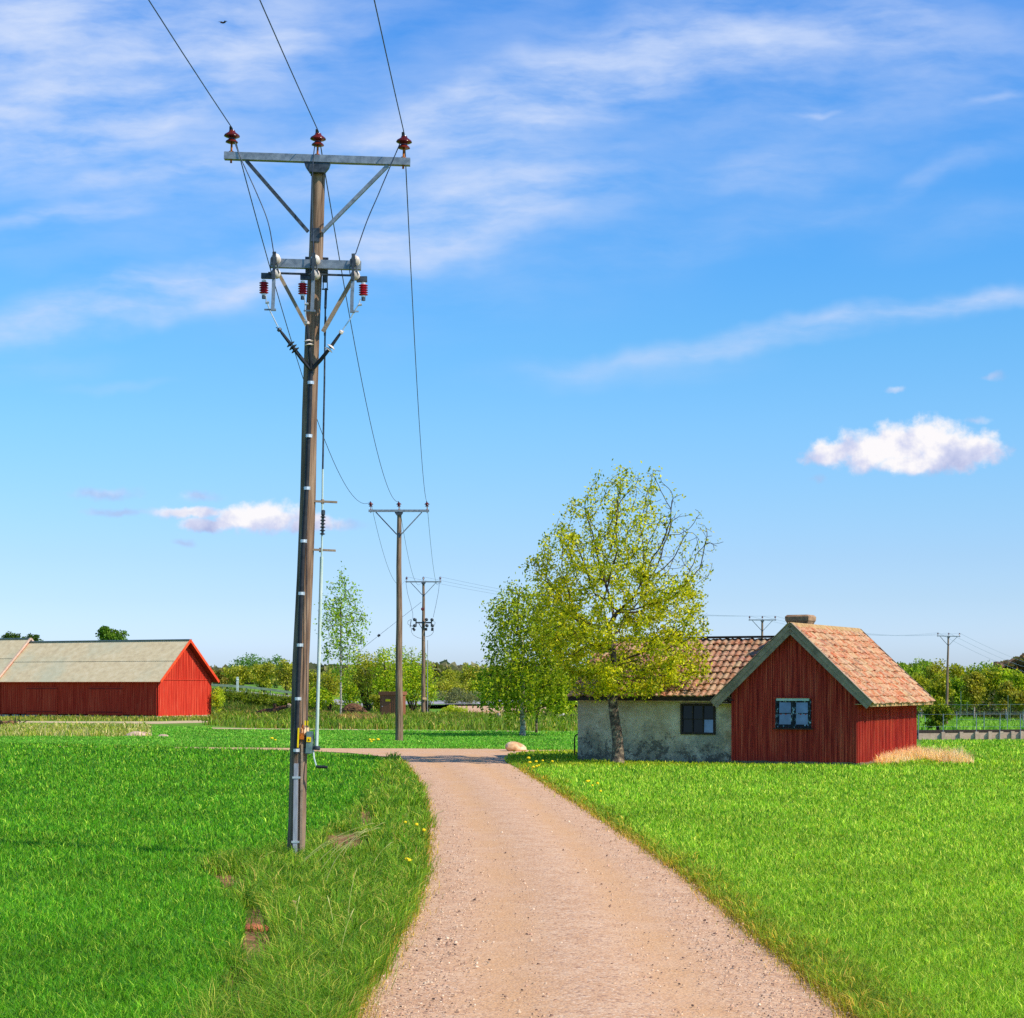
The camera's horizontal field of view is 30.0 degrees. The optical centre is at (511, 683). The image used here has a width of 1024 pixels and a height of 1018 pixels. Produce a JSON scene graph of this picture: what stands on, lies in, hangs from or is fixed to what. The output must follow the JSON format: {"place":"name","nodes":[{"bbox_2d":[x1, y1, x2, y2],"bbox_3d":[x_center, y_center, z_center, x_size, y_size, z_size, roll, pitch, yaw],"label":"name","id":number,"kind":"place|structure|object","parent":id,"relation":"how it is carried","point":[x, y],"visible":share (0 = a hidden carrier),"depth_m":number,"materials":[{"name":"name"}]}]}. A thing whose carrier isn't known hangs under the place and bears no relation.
{"place":"outdoors","nodes":[
{"label":"outdoors","id":0,"kind":"place"},
{"bbox_2d":[20,720,207,723],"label":"barn track","id":1,"kind":"structure","parent":0,"point":[165,722],"depth_m":132.46,"materials":[{"name":"beige soil"}]},
{"bbox_2d":[2,746,372,842],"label":"crop field","id":2,"kind":"structure","parent":0,"point":[148,762],"depth_m":63.78,"materials":[{"name":"plant"}]},
{"bbox_2d":[0,741,384,1017],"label":"wheat","id":3,"kind":"object","parent":2,"relation":"on","point":[113,908],"visible":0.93,"depth_m":27.77,"materials":[{"name":"green plant"}]},
{"bbox_2d":[0,725,577,749],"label":"field","id":4,"kind":"structure","parent":0,"point":[346,733],"depth_m":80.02,"materials":[{"name":"plant"}]},
{"bbox_2d":[368,501,428,740],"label":"power pole","id":5,"kind":"object","parent":4,"relation":"on","point":[399,697],"visible":0.98,"depth_m":86.27,"materials":[{"name":"brown wood"}]},
{"bbox_2d":[467,572,603,735],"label":"weeping birch","id":6,"kind":"object","parent":4,"relation":"on","point":[525,684],"visible":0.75,"depth_m":94.14,"materials":[{"name":"green plant"}]},
{"bbox_2d":[526,665,564,732],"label":"willow bush","id":7,"kind":"object","parent":4,"relation":"on","point":[536,724],"visible":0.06,"depth_m":99.94,"materials":[{"name":"green plant"}]},
{"bbox_2d":[144,752,437,1017],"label":"verge","id":8,"kind":"structure","parent":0,"point":[335,834],"depth_m":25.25,"materials":[{"name":"green plant"}]},
{"bbox_2d":[215,812,370,996],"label":"bare soil","id":9,"kind":"structure","parent":8,"relation":"on","point":[251,937],"depth_m":21.43,"materials":[{"name":"brown soil"}]},
{"bbox_2d":[245,923,269,931],"bbox_3d":[-2.701,2.590,20.303,0.332,0.083,0.221,0,0,0],"label":"brick fragment","id":10,"kind":"object","parent":9,"relation":"on","point":[254,925],"visible":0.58,"depth_m":20.22,"materials":[{"name":"brick"}]},
{"bbox_2d":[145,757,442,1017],"bbox_3d":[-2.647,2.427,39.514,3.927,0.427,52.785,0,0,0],"label":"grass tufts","id":11,"kind":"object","parent":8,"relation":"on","point":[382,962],"visible":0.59,"depth_m":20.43,"materials":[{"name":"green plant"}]},
{"bbox_2d":[224,126,411,852],"bbox_3d":[-3.037,-2.448,28.064,2.766,11.384,0.625,2,0,0],"label":"power pole","id":12,"kind":"object","parent":8,"relation":"on","point":[316,265],"visible":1,"depth_m":28.05,"materials":[{"name":"brown wood"}]},
{"bbox_2d":[148,0,232,128],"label":"power wire","id":13,"kind":"object","parent":12,"relation":"attached to","point":[189,63],"visible":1,"depth_m":24.49,"materials":[{"name":"black metal"}]},
{"bbox_2d":[259,0,318,131],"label":"power wire","id":14,"kind":"object","parent":12,"relation":"attached to","point":[287,62],"visible":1,"depth_m":24.25,"materials":[{"name":"black metal"}]},
{"bbox_2d":[232,129,369,503],"bbox_3d":[-5.246,-7.331,57.131,0.018,1.798,58.244,0,0,-2],"label":"power wire","id":15,"kind":"object","parent":12,"relation":"attached to","point":[280,303],"visible":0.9,"depth_m":35.57,"materials":[{"name":"black metal"}]},
{"bbox_2d":[320,147,396,501],"bbox_3d":[-3.979,-7.470,57.131,0.018,1.519,58.244,0,0,-2],"label":"power wire","id":16,"kind":"object","parent":12,"relation":"attached to","point":[349,316],"visible":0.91,"depth_m":37.86,"materials":[{"name":"black metal"}]},
{"bbox_2d":[374,0,404,133],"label":"power wire","id":17,"kind":"object","parent":12,"relation":"attached to","point":[388,63],"visible":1,"depth_m":24.22,"materials":[{"name":"black metal"}]},
{"bbox_2d":[404,134,426,500],"bbox_3d":[-2.712,-7.535,57.131,0.018,1.390,58.244,0,0,-2],"label":"power wire","id":18,"kind":"object","parent":12,"relation":"attached to","point":[412,306],"visible":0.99,"depth_m":36.71,"materials":[{"name":"black metal"}]},
{"bbox_2d":[261,822,392,950],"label":"dry stalks","id":19,"kind":"object","parent":8,"relation":"on","point":[351,841],"visible":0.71,"depth_m":25.79,"materials":[{"name":"plant"}]},
{"bbox_2d":[60,746,559,760],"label":"gravel path","id":20,"kind":"structure","parent":0,"point":[501,754],"depth_m":74.52,"materials":[{"name":"beige gravel"}]},
{"bbox_2d":[505,741,526,750],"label":"boulder","id":21,"kind":"object","parent":20,"relation":"on","point":[513,745],"visible":0.94,"depth_m":74.00,"materials":[{"name":"stone"}]},
{"bbox_2d":[342,703,368,713],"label":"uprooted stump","id":22,"kind":"object","parent":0,"point":[350,707],"visible":0.73,"depth_m":153.04,"materials":[{"name":"wood"}]},
{"bbox_2d":[198,705,577,730],"bbox_3d":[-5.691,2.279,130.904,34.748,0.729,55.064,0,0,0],"label":"rough grass","id":23,"kind":"structure","parent":0,"point":[448,723],"depth_m":116.69,"materials":[{"name":"green plant"}]},
{"bbox_2d":[213,728,568,731],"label":"dry track","id":24,"kind":"structure","parent":0,"point":[329,729],"depth_m":109.35,"materials":[{"name":"beige soil"}]},
{"bbox_2d":[211,687,577,715],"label":"bank grass","id":25,"kind":"structure","parent":0,"point":[337,708],"depth_m":169.73,"materials":[{"name":"green plant"}]},
{"bbox_2d":[0,0,1023,670],"label":"sky","id":26,"kind":"structure","parent":0,"point":[767,256],"materials":[{"name":"blue"}]},
{"bbox_2d":[2,684,1023,763],"bbox_3d":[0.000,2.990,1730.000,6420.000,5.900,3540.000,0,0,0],"label":"ground","id":27,"kind":"structure","parent":0,"point":[436,707],"depth_m":136.67,"materials":[{"name":"green plant"}]},
{"bbox_2d":[0,638,33,715],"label":"red barn","id":28,"kind":"structure","parent":27,"relation":"on","point":[11,649],"depth_m":155.82,"materials":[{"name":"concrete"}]},
{"bbox_2d":[0,720,154,736],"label":"dry grass","id":29,"kind":"structure","parent":27,"relation":"on","point":[68,729],"depth_m":101.45,"materials":[{"name":"plant"}]},
{"bbox_2d":[0,714,214,720],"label":"tall grass","id":30,"kind":"structure","parent":27,"relation":"on","point":[95,717],"depth_m":139.04,"materials":[{"name":"green plant"}]},
{"bbox_2d":[0,639,219,716],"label":"red barn","id":31,"kind":"structure","parent":27,"relation":"on","point":[161,677],"depth_m":150.11,"materials":[{"name":"wood"}]},
{"bbox_2d":[27,687,41,714],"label":"door","id":32,"kind":"structure","parent":31,"relation":"in","point":[33,693],"depth_m":151.78,"materials":[{"name":"red wood"}]},
{"bbox_2d":[42,687,56,714],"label":"door","id":33,"kind":"structure","parent":31,"relation":"in","point":[49,694],"depth_m":151.08,"materials":[{"name":"red wood"}]},
{"bbox_2d":[89,687,105,714],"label":"door","id":34,"kind":"structure","parent":31,"relation":"in","point":[96,694],"depth_m":148.84,"materials":[{"name":"red wood"}]},
{"bbox_2d":[106,687,122,714],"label":"door","id":35,"kind":"structure","parent":31,"relation":"in","point":[114,695],"depth_m":148.08,"materials":[{"name":"red wood"}]},
{"bbox_2d":[95,626,129,639],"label":"round tree","id":36,"kind":"object","parent":27,"relation":"on","point":[106,633],"visible":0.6,"depth_m":204.70,"materials":[{"name":"green plant"}]},
{"bbox_2d":[210,686,225,713],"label":"bush","id":37,"kind":"object","parent":27,"relation":"on","point":[219,698],"visible":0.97,"depth_m":151.88,"materials":[{"name":"green plant"}]},
{"bbox_2d":[213,668,233,684],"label":"roadside bush","id":38,"kind":"object","parent":27,"relation":"on","point":[222,678],"visible":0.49,"depth_m":214.46,"materials":[{"name":"green plant"}]},
{"bbox_2d":[220,665,256,689],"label":"roadside bush","id":39,"kind":"object","parent":27,"relation":"on","point":[243,673],"visible":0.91,"depth_m":207.57,"materials":[{"name":"green plant"}]},
{"bbox_2d":[223,692,253,700],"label":"bank scrub","id":40,"kind":"object","parent":27,"relation":"on","point":[234,695],"visible":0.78,"depth_m":175.56,"materials":[{"name":"green plant"}]},
{"bbox_2d":[227,652,271,683],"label":"roadside bush","id":41,"kind":"object","parent":27,"relation":"on","point":[248,662],"visible":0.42,"depth_m":259.95,"materials":[{"name":"green plant"}]},
{"bbox_2d":[211,684,291,694],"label":"guardrail","id":42,"kind":"object","parent":27,"relation":"on","point":[252,687],"visible":0.42,"depth_m":188.29,"materials":[{"name":"metal"}]},
{"bbox_2d":[242,693,279,704],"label":"bank scrub","id":43,"kind":"object","parent":27,"relation":"on","point":[259,699],"visible":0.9,"depth_m":173.60,"materials":[{"name":"green plant"}]},
{"bbox_2d":[248,661,278,691],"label":"roadside bush","id":44,"kind":"object","parent":27,"relation":"on","point":[264,671],"visible":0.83,"depth_m":211.37,"materials":[{"name":"green plant"}]},
{"bbox_2d":[256,703,290,713],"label":"fallen log","id":45,"kind":"object","parent":27,"relation":"on","point":[277,709],"visible":0.69,"depth_m":153.19,"materials":[{"name":"wood"}]},
{"bbox_2d":[261,654,286,687],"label":"roadside bush","id":46,"kind":"object","parent":27,"relation":"on","point":[275,659],"visible":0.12,"depth_m":249.84,"materials":[{"name":"green plant"}]},
{"bbox_2d":[211,687,337,713],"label":"bank weeds","id":47,"kind":"object","parent":27,"relation":"on","point":[231,704],"visible":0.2,"depth_m":171.43,"materials":[{"name":"green plant"}]},
{"bbox_2d":[266,695,290,706],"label":"bank scrub","id":48,"kind":"object","parent":27,"relation":"on","point":[285,700],"visible":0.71,"depth_m":171.26,"materials":[{"name":"green plant"}]},
{"bbox_2d":[272,659,291,694],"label":"roadside bush","id":49,"kind":"object","parent":27,"relation":"on","point":[284,677],"visible":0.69,"depth_m":205.79,"materials":[{"name":"green plant"}]},
{"bbox_2d":[309,669,325,703],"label":"willow","id":50,"kind":"object","parent":27,"relation":"on","point":[313,677],"visible":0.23,"depth_m":177.39,"materials":[{"name":"green plant"}]},
{"bbox_2d":[308,681,335,711],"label":"willow","id":51,"kind":"object","parent":27,"relation":"on","point":[324,693],"visible":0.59,"depth_m":159.59,"materials":[{"name":"green plant"}]},
{"bbox_2d":[316,664,345,710],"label":"willow","id":52,"kind":"object","parent":27,"relation":"on","point":[333,688],"visible":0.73,"depth_m":171.59,"materials":[{"name":"green plant"}]},
{"bbox_2d":[313,561,371,713],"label":"slim birch","id":53,"kind":"object","parent":27,"relation":"on","point":[340,643],"visible":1,"depth_m":149.90,"materials":[{"name":"green plant"}]},
{"bbox_2d":[335,666,369,707],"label":"willow","id":54,"kind":"object","parent":27,"relation":"on","point":[347,689],"visible":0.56,"depth_m":174.55,"materials":[{"name":"green plant"}]},
{"bbox_2d":[212,706,510,719],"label":"straw tufts","id":55,"kind":"object","parent":27,"relation":"on","point":[361,714],"visible":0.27,"depth_m":138.86,"materials":[{"name":"beige plant"}]},
{"bbox_2d":[342,649,388,711],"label":"willow","id":56,"kind":"object","parent":27,"relation":"on","point":[364,693],"visible":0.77,"depth_m":167.64,"materials":[{"name":"green plant"}]},
{"bbox_2d":[367,688,383,712],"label":"willow","id":57,"kind":"object","parent":27,"relation":"on","point":[374,698],"visible":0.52,"depth_m":157.69,"materials":[{"name":"green plant"}]},
{"bbox_2d":[367,644,417,695],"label":"willow","id":58,"kind":"object","parent":27,"relation":"on","point":[382,684],"visible":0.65,"depth_m":165.55,"materials":[{"name":"green plant"}]},
{"bbox_2d":[378,692,406,715],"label":"brown shed","id":59,"kind":"structure","parent":27,"relation":"on","point":[387,702],"depth_m":145.93,"materials":[{"name":"wood"}]},
{"bbox_2d":[381,697,389,715],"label":"shed door","id":60,"kind":"structure","parent":59,"relation":"in","point":[385,705],"depth_m":145.96,"materials":[{"name":"wood"}]},
{"bbox_2d":[210,659,580,694],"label":"distant wood","id":61,"kind":"object","parent":27,"relation":"on","point":[442,666],"visible":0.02,"depth_m":617.87,"materials":[{"name":"green plant"}]},
{"bbox_2d":[391,646,436,711],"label":"willow","id":62,"kind":"object","parent":27,"relation":"on","point":[415,679],"visible":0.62,"depth_m":169.73,"materials":[{"name":"green plant"}]},
{"bbox_2d":[405,576,440,712],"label":"power pole","id":63,"kind":"object","parent":27,"relation":"on","point":[423,682],"visible":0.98,"depth_m":155.83,"materials":[{"name":"brown wood"}]},
{"bbox_2d":[417,667,438,710],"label":"willow","id":64,"kind":"object","parent":27,"relation":"on","point":[430,695],"visible":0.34,"depth_m":174.83,"materials":[{"name":"green plant"}]},
{"bbox_2d":[434,667,461,699],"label":"roadside tree","id":65,"kind":"object","parent":27,"relation":"on","point":[448,673],"visible":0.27,"depth_m":239.87,"materials":[{"name":"green plant"}]},
{"bbox_2d":[432,677,474,704],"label":"roadside tree","id":66,"kind":"object","parent":27,"relation":"on","point":[443,685],"visible":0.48,"depth_m":224.11,"materials":[{"name":"green plant"}]},
{"bbox_2d":[441,704,468,712],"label":"yellow bush","id":67,"kind":"object","parent":27,"relation":"on","point":[450,708],"visible":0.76,"depth_m":159.57,"materials":[{"name":"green plant"}]},
{"bbox_2d":[431,687,480,705],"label":"grey hedge","id":68,"kind":"object","parent":27,"relation":"on","point":[469,698],"visible":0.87,"depth_m":204.13,"materials":[{"name":"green plant"}]},
{"bbox_2d":[452,662,481,704],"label":"roadside tree","id":69,"kind":"object","parent":27,"relation":"on","point":[465,678],"visible":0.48,"depth_m":234.46,"materials":[{"name":"green plant"}]},
{"bbox_2d":[463,678,494,705],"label":"roadside tree","id":70,"kind":"object","parent":27,"relation":"on","point":[474,688],"visible":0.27,"depth_m":224.24,"materials":[{"name":"green plant"}]},
{"bbox_2d":[453,706,545,713],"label":"gravel shoulder","id":71,"kind":"object","parent":27,"relation":"on","point":[475,708],"visible":0.18,"depth_m":176.72},
{"bbox_2d":[518,459,721,762],"bbox_3d":[3.567,-2.366,62.853,6.763,10.050,5.943,0,0,0],"label":"leafy tree","id":72,"kind":"object","parent":27,"relation":"on","point":[607,673],"visible":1,"depth_m":62.18,"materials":[{"name":"green plant"}]},
{"bbox_2d":[567,615,935,765],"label":"farm cottage","id":73,"kind":"structure","parent":27,"relation":"on","point":[801,689],"depth_m":62.73,"materials":[{"name":"wood"}]},
{"bbox_2d":[680,704,715,734],"bbox_3d":[6.161,1.175,63.210,1.230,1.020,0.070,0,0,27],"label":"window","id":74,"kind":"structure","parent":73,"relation":"in","point":[697,719],"depth_m":63.22,"materials":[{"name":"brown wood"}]},
{"bbox_2d":[773,697,812,729],"bbox_3d":[9.044,0.959,61.403,1.294,1.028,0.130,0,0,27],"label":"window","id":75,"kind":"structure","parent":73,"relation":"in","point":[783,705],"depth_m":61.40,"materials":[{"name":"glass"}]},
{"bbox_2d":[749,616,775,635],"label":"power pole","id":76,"kind":"object","parent":27,"relation":"on","point":[762,620],"visible":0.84,"depth_m":196.85,"materials":[{"name":"grey wood"}]},
{"bbox_2d":[897,661,925,710],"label":"tree","id":77,"kind":"object","parent":27,"relation":"on","point":[910,670],"visible":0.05,"depth_m":329.33,"materials":[{"name":"green plant"}]},
{"bbox_2d":[911,672,932,716],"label":"tree","id":78,"kind":"object","parent":27,"relation":"on","point":[920,680],"visible":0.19,"depth_m":299.21,"materials":[{"name":"green plant"}]},
{"bbox_2d":[912,658,937,710],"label":"tree","id":79,"kind":"object","parent":27,"relation":"on","point":[924,664],"visible":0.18,"depth_m":344.37,"materials":[{"name":"green plant"}]},
{"bbox_2d":[923,658,950,681],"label":"tree","id":80,"kind":"object","parent":27,"relation":"on","point":[932,669],"visible":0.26,"depth_m":319.52,"materials":[{"name":"green plant"}]},
{"bbox_2d":[923,698,954,729],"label":"bush","id":81,"kind":"object","parent":27,"relation":"on","point":[935,712],"visible":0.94,"depth_m":99.76,"materials":[{"name":"green plant"}]},
{"bbox_2d":[923,671,955,705],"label":"tree","id":82,"kind":"object","parent":27,"relation":"on","point":[937,687],"visible":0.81,"depth_m":289.28,"materials":[{"name":"green plant"}]},
{"bbox_2d":[937,633,959,724],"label":"power pole","id":83,"kind":"object","parent":27,"relation":"on","point":[947,677],"visible":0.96,"depth_m":232.88,"materials":[{"name":"brown wood"}]},
{"bbox_2d":[949,663,964,712],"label":"tree","id":84,"kind":"object","parent":27,"relation":"on","point":[957,671],"visible":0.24,"depth_m":324.34,"materials":[{"name":"green plant"}]},
{"bbox_2d":[949,675,969,717],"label":"tree","id":85,"kind":"object","parent":27,"relation":"on","point":[956,687],"visible":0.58,"depth_m":299.21,"materials":[{"name":"green plant"}]},
{"bbox_2d":[918,714,1020,738],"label":"wire fence","id":86,"kind":"object","parent":27,"relation":"on","point":[976,724],"visible":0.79,"depth_m":90.38,"materials":[{"name":"metal"}]},
{"bbox_2d":[917,689,1022,718],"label":"undergrowth","id":87,"kind":"object","parent":27,"relation":"on","point":[1015,711],"visible":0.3,"depth_m":298.27,"materials":[{"name":"green plant"}]},
{"bbox_2d":[917,729,1023,739],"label":"concrete edging","id":88,"kind":"object","parent":27,"relation":"on","point":[967,734],"visible":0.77,"depth_m":90.57,"materials":[{"name":"grey concrete"}]},
{"bbox_2d":[958,671,986,717],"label":"tree","id":89,"kind":"object","parent":27,"relation":"on","point":[973,683],"visible":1,"depth_m":291.54,"materials":[{"name":"green plant"}]},
{"bbox_2d":[979,667,1001,714],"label":"tree","id":90,"kind":"object","parent":27,"relation":"on","point":[988,680],"visible":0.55,"depth_m":299.54,"materials":[{"name":"green plant"}]},
{"bbox_2d":[990,664,1013,711],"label":"tree","id":91,"kind":"object","parent":27,"relation":"on","point":[1005,673],"visible":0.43,"depth_m":299.36,"materials":[{"name":"green plant"}]},
{"bbox_2d":[993,680,1018,718],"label":"tree","id":92,"kind":"object","parent":27,"relation":"on","point":[1003,694],"visible":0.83,"depth_m":274.65,"materials":[{"name":"green plant"}]},
{"bbox_2d":[991,653,1023,680],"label":"distant wood","id":93,"kind":"object","parent":27,"relation":"on","point":[1013,663],"visible":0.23,"depth_m":596.76,"materials":[{"name":"green plant"}]},
{"bbox_2d":[1009,690,1023,720],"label":"tree","id":94,"kind":"object","parent":27,"relation":"on","point":[1016,699],"visible":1,"depth_m":267.51,"materials":[{"name":"green plant"}]},
{"bbox_2d":[1009,669,1023,718],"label":"tree","id":95,"kind":"object","parent":27,"relation":"on","point":[1016,678],"visible":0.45,"depth_m":279.65,"materials":[{"name":"green plant"}]},
{"bbox_2d":[358,753,857,1017],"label":"road","id":96,"kind":"structure","parent":0,"point":[566,911],"depth_m":20.22,"materials":[{"name":"beige gravel"}]},
{"bbox_2d":[352,758,887,1017],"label":"fringe grass","id":97,"kind":"structure","parent":96,"relation":"on","point":[730,914],"depth_m":21.05,"materials":[{"name":"green plant"}]},
{"bbox_2d":[504,748,917,767],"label":"lawn grass","id":98,"kind":"structure","parent":0,"point":[560,759],"depth_m":63.30,"materials":[{"name":"green plant"}]},
{"bbox_2d":[548,741,1023,872],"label":"light crop field","id":99,"kind":"structure","parent":0,"point":[849,773],"depth_m":56.60,"materials":[{"name":"plant"}]},
{"bbox_2d":[526,737,1023,1017],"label":"wheat","id":100,"kind":"object","parent":99,"relation":"on","point":[931,900],"visible":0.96,"depth_m":29.64,"materials":[{"name":"green plant"}]},
{"bbox_2d":[873,743,974,764],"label":"dry reeds","id":101,"kind":"object","parent":99,"relation":"on","point":[914,753],"visible":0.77,"depth_m":63.38,"materials":[{"name":"plant"}]},
{"bbox_2d":[917,715,1023,732],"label":"slope grass","id":102,"kind":"structure","parent":0,"point":[983,726],"depth_m":231.33,"materials":[{"name":"green plant"}]},
{"label":"road verge","id":103,"kind":"structure","parent":0,"visible":0},
{"bbox_2d":[505,759,963,1017],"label":"verge grass","id":104,"kind":"structure","parent":103,"relation":"on","point":[856,983],"depth_m":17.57,"materials":[{"name":"green plant"}]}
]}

